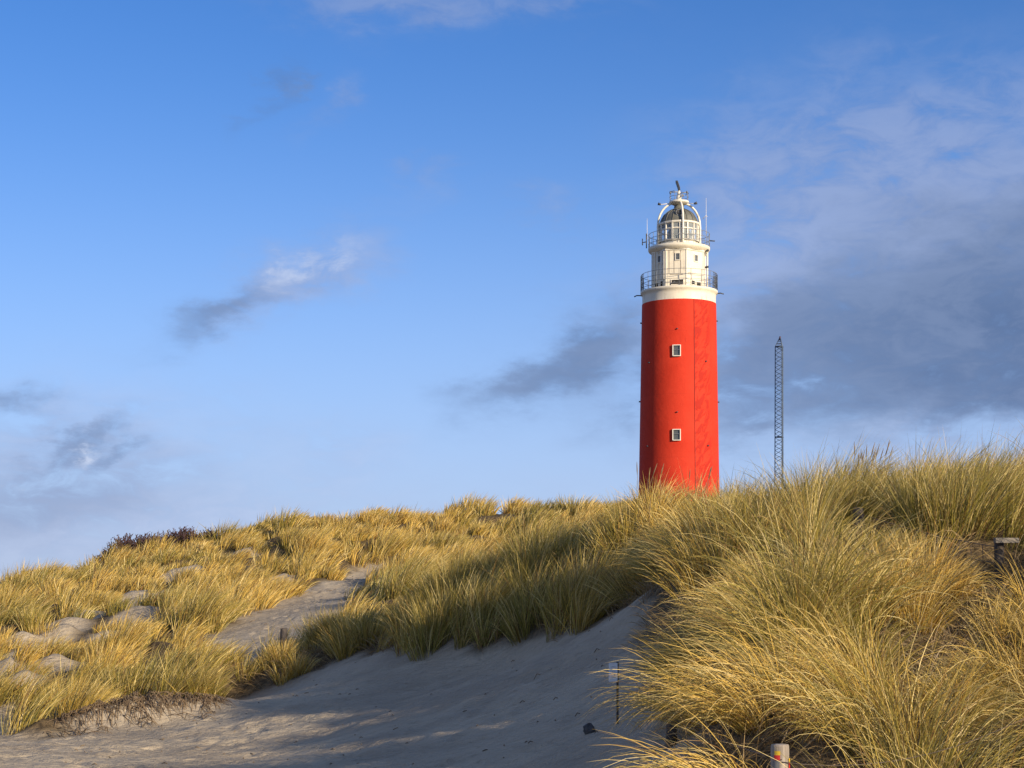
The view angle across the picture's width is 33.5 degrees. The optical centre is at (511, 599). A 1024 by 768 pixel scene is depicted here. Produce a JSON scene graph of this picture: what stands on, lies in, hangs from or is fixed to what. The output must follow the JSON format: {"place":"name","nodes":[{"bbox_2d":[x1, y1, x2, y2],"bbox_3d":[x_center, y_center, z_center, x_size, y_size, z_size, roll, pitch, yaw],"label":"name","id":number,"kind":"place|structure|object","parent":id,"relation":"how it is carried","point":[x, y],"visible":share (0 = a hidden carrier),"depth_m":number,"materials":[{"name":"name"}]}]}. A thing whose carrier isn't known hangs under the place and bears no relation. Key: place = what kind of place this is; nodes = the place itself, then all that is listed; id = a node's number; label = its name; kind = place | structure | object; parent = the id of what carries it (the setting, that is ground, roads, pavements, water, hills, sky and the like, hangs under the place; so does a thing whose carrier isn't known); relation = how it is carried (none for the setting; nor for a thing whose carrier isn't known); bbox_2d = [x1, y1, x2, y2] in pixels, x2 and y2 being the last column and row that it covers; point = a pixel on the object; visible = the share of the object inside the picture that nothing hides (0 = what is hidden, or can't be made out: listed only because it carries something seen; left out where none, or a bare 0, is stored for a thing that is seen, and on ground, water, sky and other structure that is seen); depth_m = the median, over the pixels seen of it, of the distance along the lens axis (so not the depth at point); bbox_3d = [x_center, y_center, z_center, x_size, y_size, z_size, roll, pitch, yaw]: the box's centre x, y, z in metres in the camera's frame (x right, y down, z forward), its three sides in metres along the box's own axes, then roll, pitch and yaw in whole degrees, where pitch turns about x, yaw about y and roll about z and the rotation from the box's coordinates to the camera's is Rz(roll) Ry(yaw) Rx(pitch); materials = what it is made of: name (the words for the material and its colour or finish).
{"place":"outdoors","nodes":[
{"label":"outdoors","id":0,"kind":"place"},
{"bbox_2d":[43,563,611,764],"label":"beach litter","id":1,"kind":"object","parent":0,"point":[375,706],"visible":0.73,"depth_m":17.06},
{"bbox_2d":[232,491,663,685],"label":"marram grass","id":2,"kind":"structure","parent":0,"point":[507,585],"depth_m":22.49,"materials":[{"name":"plant"}]},
{"bbox_2d":[0,514,1023,767],"bbox_3d":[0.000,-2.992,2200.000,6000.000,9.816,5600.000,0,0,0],"label":"ground","id":3,"kind":"structure","parent":0,"point":[438,728],"depth_m":17.64,"materials":[{"name":"beige sand"}]},
{"bbox_2d":[93,532,159,558],"bbox_3d":[-12.468,-1.484,55.606,2.379,1.526,1.841,0,0,0],"label":"bare shrub","id":4,"kind":"object","parent":3,"relation":"on","point":[132,541],"visible":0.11,"depth_m":55.16,"materials":[{"name":"brown plant"}]},
{"bbox_2d":[45,690,237,737],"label":"dead roots","id":5,"kind":"object","parent":3,"relation":"on","point":[215,699],"visible":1,"depth_m":21.34,"materials":[{"name":"plant"}]},
{"bbox_2d":[126,530,175,550],"bbox_3d":[-11.688,-1.599,55.632,1.935,1.478,2.000,0,0,0],"label":"bare shrub","id":6,"kind":"object","parent":3,"relation":"on","point":[167,534],"visible":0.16,"depth_m":55.49,"materials":[{"name":"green plant"}]},
{"bbox_2d":[169,526,201,547],"bbox_3d":[-10.782,-1.759,55.708,1.757,1.391,1.670,0,0,0],"label":"bare shrub","id":7,"kind":"object","parent":3,"relation":"on","point":[181,535],"visible":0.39,"depth_m":55.45,"materials":[{"name":"brown plant"}]},
{"bbox_2d":[193,525,217,540],"bbox_3d":[-10.106,-1.914,55.812,1.108,1.122,1.450,0,0,0],"label":"bare shrub","id":8,"kind":"object","parent":3,"relation":"on","point":[194,535],"visible":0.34,"depth_m":55.60,"materials":[{"name":"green plant"}]},
{"bbox_2d":[280,628,286,647],"bbox_3d":[-3.515,0.919,26.200,0.112,0.976,0.114,0,0,0],"label":"post stub","id":9,"kind":"object","parent":3,"relation":"on","point":[283,633],"visible":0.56,"depth_m":26.16,"materials":[{"name":"brown wood"}]},
{"bbox_2d":[0,514,600,735],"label":"marram grass","id":10,"kind":"structure","parent":3,"relation":"on","point":[201,663],"depth_m":25.38,"materials":[{"name":"yellow plant"}]},
{"bbox_2d":[0,489,744,658],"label":"marram grass","id":11,"kind":"structure","parent":3,"relation":"on","point":[305,540],"depth_m":45.87,"materials":[{"name":"yellow plant"}]},
{"bbox_2d":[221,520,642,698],"bbox_3d":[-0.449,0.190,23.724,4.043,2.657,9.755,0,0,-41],"label":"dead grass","id":12,"kind":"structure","parent":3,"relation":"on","point":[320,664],"depth_m":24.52,"materials":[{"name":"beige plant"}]},
{"bbox_2d":[583,723,595,734],"bbox_3d":[0.547,0.921,12.098,0.083,0.098,0.079,0,0,-38],"label":"stone","id":13,"kind":"object","parent":3,"relation":"on","point":[588,728],"visible":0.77,"depth_m":12.07,"materials":[{"name":"grey stone"}]},
{"bbox_2d":[609,662,618,723],"bbox_3d":[0.735,0.773,12.294,0.072,0.648,0.027,0,0,0],"label":"marker post","id":14,"kind":"object","parent":3,"relation":"on","point":[614,666],"visible":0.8,"depth_m":12.29,"materials":[{"name":"grey wood"}]},
{"bbox_2d":[634,180,723,502],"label":"lighthouse","id":15,"kind":"object","parent":3,"relation":"on","point":[679,401],"visible":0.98,"depth_m":164.04,"materials":[{"name":"red paint"}]},
{"bbox_2d":[672,344,680,355],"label":"window","id":16,"kind":"structure","parent":15,"relation":"in","point":[676,349],"depth_m":163.27,"materials":[{"name":"white paint"}]},
{"bbox_2d":[672,429,680,440],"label":"window","id":17,"kind":"structure","parent":15,"relation":"in","point":[676,433],"depth_m":163.15,"materials":[{"name":"white paint"}]},
{"bbox_2d":[675,252,679,259],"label":"window","id":18,"kind":"structure","parent":15,"relation":"in","point":[677,255],"depth_m":164.51,"materials":[{"name":"white paint"}]},
{"bbox_2d":[671,279,683,284],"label":"window","id":19,"kind":"structure","parent":15,"relation":"in","point":[677,281],"depth_m":164.47,"materials":[{"name":"white paint"}]},
{"bbox_2d":[694,254,697,261],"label":"window","id":20,"kind":"structure","parent":15,"relation":"in","point":[695,255],"depth_m":164.91,"materials":[{"name":"white paint"}]},
{"bbox_2d":[774,336,783,492],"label":"lattice mast","id":21,"kind":"object","parent":3,"relation":"on","point":[781,381],"visible":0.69,"depth_m":182.08,"materials":[{"name":"metal"}]},
{"bbox_2d":[583,449,1023,767],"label":"marram grass","id":22,"kind":"structure","parent":3,"relation":"on","point":[838,597],"depth_m":9.60,"materials":[{"name":"plant"}]},
{"bbox_2d":[585,417,1023,604],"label":"marram grass","id":23,"kind":"structure","parent":3,"relation":"on","point":[987,487],"depth_m":16.25,"materials":[{"name":"plant"}]},
{"bbox_2d":[666,507,1023,767],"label":"wire fence","id":24,"kind":"object","parent":3,"relation":"on","point":[998,555],"visible":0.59,"depth_m":14.48,"materials":[{"name":"brown wood"}]},
{"bbox_2d":[0,0,1023,578],"label":"sky","id":25,"kind":"structure","parent":0,"point":[257,257],"materials":[{"name":"blue"}]},
{"bbox_2d":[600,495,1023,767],"bbox_3d":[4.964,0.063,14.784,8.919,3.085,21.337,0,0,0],"label":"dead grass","id":26,"kind":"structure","parent":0,"point":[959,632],"depth_m":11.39,"materials":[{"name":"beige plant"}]}
]}

